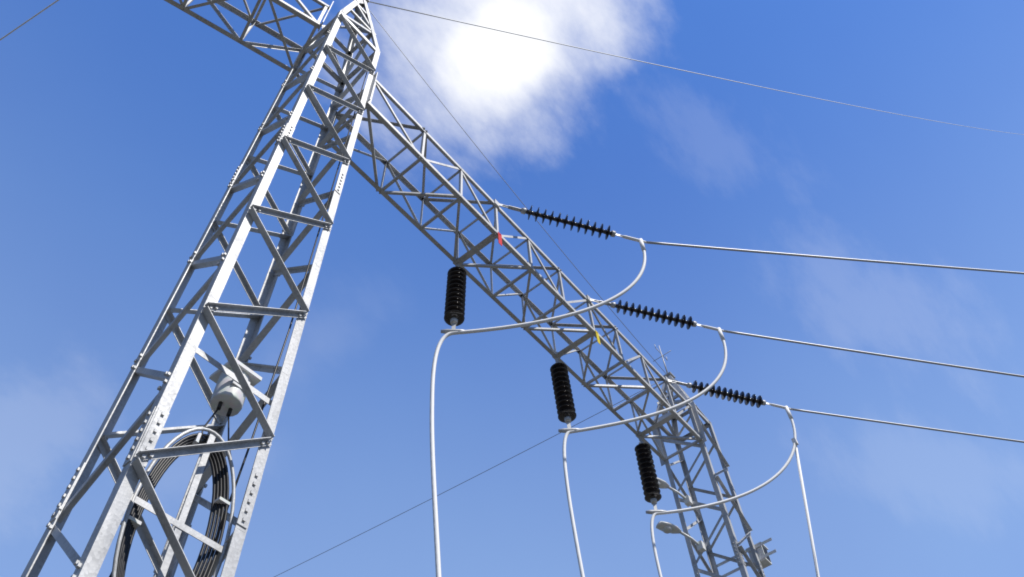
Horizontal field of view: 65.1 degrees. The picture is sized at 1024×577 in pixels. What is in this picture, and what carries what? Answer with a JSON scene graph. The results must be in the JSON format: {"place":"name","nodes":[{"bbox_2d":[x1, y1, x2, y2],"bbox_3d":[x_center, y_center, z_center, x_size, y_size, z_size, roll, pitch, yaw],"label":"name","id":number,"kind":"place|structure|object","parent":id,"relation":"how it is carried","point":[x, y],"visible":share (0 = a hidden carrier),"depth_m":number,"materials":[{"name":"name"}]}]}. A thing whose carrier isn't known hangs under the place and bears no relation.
{"place":"outdoors","nodes":[
{"label":"outdoors","id":0,"kind":"place"},
{"bbox_2d":[0,0,58,40],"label":"overhead wire","id":1,"kind":"object","parent":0,"point":[29,19],"visible":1,"depth_m":13.57,"materials":[{"name":"metal"}]},
{"bbox_2d":[275,381,659,576],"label":"shield wire","id":2,"kind":"object","parent":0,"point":[455,486],"visible":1,"depth_m":17.02,"materials":[{"name":"grey metal"}]},
{"bbox_2d":[0,0,1023,576],"label":"sky","id":3,"kind":"structure","parent":0,"point":[125,125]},
{"label":"ground","id":4,"kind":"structure","parent":0,"visible":0},
{"bbox_2d":[21,0,379,576],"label":"column","id":5,"kind":"structure","parent":4,"relation":"on","point":[151,419],"depth_m":6.03,"materials":[{"name":"metal"}]},
{"bbox_2d":[111,427,235,576],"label":"cable coil rack","id":6,"kind":"object","parent":5,"relation":"attached to","point":[179,525],"visible":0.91,"depth_m":4.47,"materials":[{"name":"metal"}]},
{"bbox_2d":[183,341,271,456],"bbox_3d":[-1.944,0.765,5.220,0.250,0.777,0.780,-35,-61,20],"label":"cable splice closure","id":7,"kind":"object","parent":5,"relation":"attached to","point":[228,397],"visible":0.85,"depth_m":5.33,"materials":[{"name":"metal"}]},
{"bbox_2d":[109,71,367,576],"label":"cable","id":8,"kind":"object","parent":5,"relation":"attached to","point":[220,479],"visible":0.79,"depth_m":4.67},
{"bbox_2d":[164,0,333,71],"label":"lattice beam","id":9,"kind":"structure","parent":5,"relation":"attached to","point":[309,18],"depth_m":10.59,"materials":[{"name":"metal"}]},
{"bbox_2d":[369,10,665,373],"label":"shield wire columns","id":10,"kind":"structure","parent":5,"relation":"attached to","point":[508,185],"depth_m":14.43,"materials":[{"name":"grey metal"}]},
{"bbox_2d":[369,1,1023,134],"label":"earth wire line","id":11,"kind":"object","parent":5,"relation":"attached to","point":[631,59],"visible":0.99,"depth_m":18.64,"materials":[{"name":"metal"}]},
{"bbox_2d":[653,344,764,576],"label":"column","id":12,"kind":"structure","parent":4,"relation":"on","point":[738,550],"depth_m":13.36,"materials":[{"name":"metal"}]},
{"bbox_2d":[327,72,706,465],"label":"gantry beam","id":13,"kind":"structure","parent":12,"relation":"attached to","point":[697,433],"depth_m":12.06,"materials":[{"name":"metal"}]},
{"bbox_2d":[441,263,466,333],"bbox_3d":[-0.761,0.106,10.813,0.295,1.616,0.283,-35,-61,20],"label":"suspension insulator","id":14,"kind":"object","parent":13,"relation":"hanging from","point":[454,314],"visible":1,"depth_m":10.64,"materials":[{"name":"brown ceramic"}]},
{"bbox_2d":[453,199,499,264],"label":"insulator attachment fittings","id":15,"kind":"object","parent":13,"relation":"attached to","point":[496,202],"visible":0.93,"depth_m":11.87,"materials":[{"name":"metal"}]},
{"bbox_2d":[498,232,501,245],"bbox_3d":[-0.163,-0.692,11.142,0.014,0.300,0.075,-35,-61,20],"label":"phase marker plate","id":16,"kind":"object","parent":13,"relation":"hanging from","point":[499,238],"visible":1,"depth_m":11.13,"materials":[{"name":"red metal"}]},
{"bbox_2d":[550,357,579,432],"bbox_3d":[0.756,1.545,11.892,0.286,1.616,0.301,-35,-61,20],"label":"suspension insulator","id":17,"kind":"object","parent":13,"relation":"hanging from","point":[565,404],"visible":1,"depth_m":11.77,"materials":[{"name":"brown ceramic"}]},
{"bbox_2d":[552,295,591,358],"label":"insulator attachment fittings","id":18,"kind":"object","parent":13,"relation":"attached to","point":[589,301],"visible":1,"depth_m":12.94,"materials":[{"name":"metal"}]},
{"bbox_2d":[498,203,646,243],"bbox_3d":[0.907,-0.981,12.065,2.364,0.343,0.232,11,-57,-10],"label":"tension insulator","id":19,"kind":"object","parent":13,"relation":"attached to","point":[572,223],"visible":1,"depth_m":12.01,"materials":[{"name":"brown ceramic"}]},
{"bbox_2d":[430,238,645,576],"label":"jumper","id":20,"kind":"object","parent":19,"relation":"hanging from","point":[433,472],"visible":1,"depth_m":9.67,"materials":[{"name":"metal"}]},
{"bbox_2d":[646,241,1023,273],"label":"line conductor","id":21,"kind":"object","parent":19,"relation":"attached to","point":[804,255],"visible":1,"depth_m":13.11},
{"bbox_2d":[595,330,600,344],"bbox_3d":[1.312,0.743,12.215,0.014,0.300,0.075,-35,-61,20],"label":"phase marker plate","id":22,"kind":"object","parent":13,"relation":"hanging from","point":[597,336],"visible":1,"depth_m":12.20,"materials":[{"name":"yellow metal"}]},
{"bbox_2d":[635,436,665,513],"bbox_3d":[2.195,2.988,12.969,0.304,1.615,0.281,-35,-61,20],"label":"suspension insulator","id":23,"kind":"object","parent":13,"relation":"hanging from","point":[648,477],"visible":1,"depth_m":12.87,"materials":[{"name":"brown ceramic"}]},
{"bbox_2d":[636,376,669,438],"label":"insulator attachment fittings","id":24,"kind":"object","parent":13,"relation":"attached to","point":[665,381],"visible":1,"depth_m":14.02,"materials":[{"name":"metal"}]},
{"bbox_2d":[590,298,723,331],"bbox_3d":[2.383,0.440,13.159,2.367,0.316,0.232,11,-57,-10],"label":"tension insulator","id":25,"kind":"object","parent":13,"relation":"attached to","point":[670,318],"visible":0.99,"depth_m":13.11,"materials":[{"name":"brown ceramic"}]},
{"bbox_2d":[562,327,726,576],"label":"jumper","id":26,"kind":"object","parent":25,"relation":"hanging from","point":[709,387],"visible":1,"depth_m":11.30,"materials":[{"name":"metal"}]},
{"bbox_2d":[724,330,1023,377],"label":"line conductor","id":27,"kind":"object","parent":25,"relation":"attached to","point":[858,351],"visible":1,"depth_m":13.72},
{"bbox_2d":[668,379,790,409],"bbox_3d":[3.857,1.883,14.218,2.366,0.333,0.232,11,-57,-10],"label":"tension insulator","id":28,"kind":"object","parent":13,"relation":"attached to","point":[740,398],"visible":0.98,"depth_m":14.17,"materials":[{"name":"brown ceramic"}]},
{"bbox_2d":[650,406,796,576],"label":"jumper","id":29,"kind":"object","parent":28,"relation":"hanging from","point":[783,468],"visible":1,"depth_m":12.51,"materials":[{"name":"metal"}]},
{"bbox_2d":[791,408,1023,442],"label":"line conductor","id":30,"kind":"object","parent":28,"relation":"attached to","point":[898,424],"visible":1,"depth_m":14.69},
{"bbox_2d":[657,477,692,506],"bbox_3d":[2.544,3.306,13.050,0.842,0.288,0.210,26,-61,-19],"label":"flood lamp","id":31,"kind":"object","parent":12,"relation":"attached to","point":[663,484],"visible":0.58,"depth_m":13.06,"materials":[{"name":"grey metal"}]},
{"bbox_2d":[656,521,706,552],"bbox_3d":[2.584,3.818,12.312,0.842,0.288,0.210,26,-61,-19],"label":"flood lamp","id":32,"kind":"object","parent":12,"relation":"attached to","point":[667,527],"visible":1,"depth_m":12.29,"materials":[{"name":"grey metal"}]},
{"bbox_2d":[717,538,775,576],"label":"box","id":33,"kind":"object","parent":12,"relation":"attached to","point":[761,548],"depth_m":12.61,"materials":[{"name":"grey metal"}]},
{"bbox_3d":[4.475,10.229,7.448,0.250,3.400,0.250,-35,-61,20],"label":"surge arrester","id":34,"kind":"object","parent":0,"visible":0},
{"bbox_2d":[791,437,819,576],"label":"dropper cable","id":35,"kind":"object","parent":34,"relation":"attached to","point":[794,439],"visible":1,"depth_m":12.96,"materials":[{"name":"metal"}]}
]}

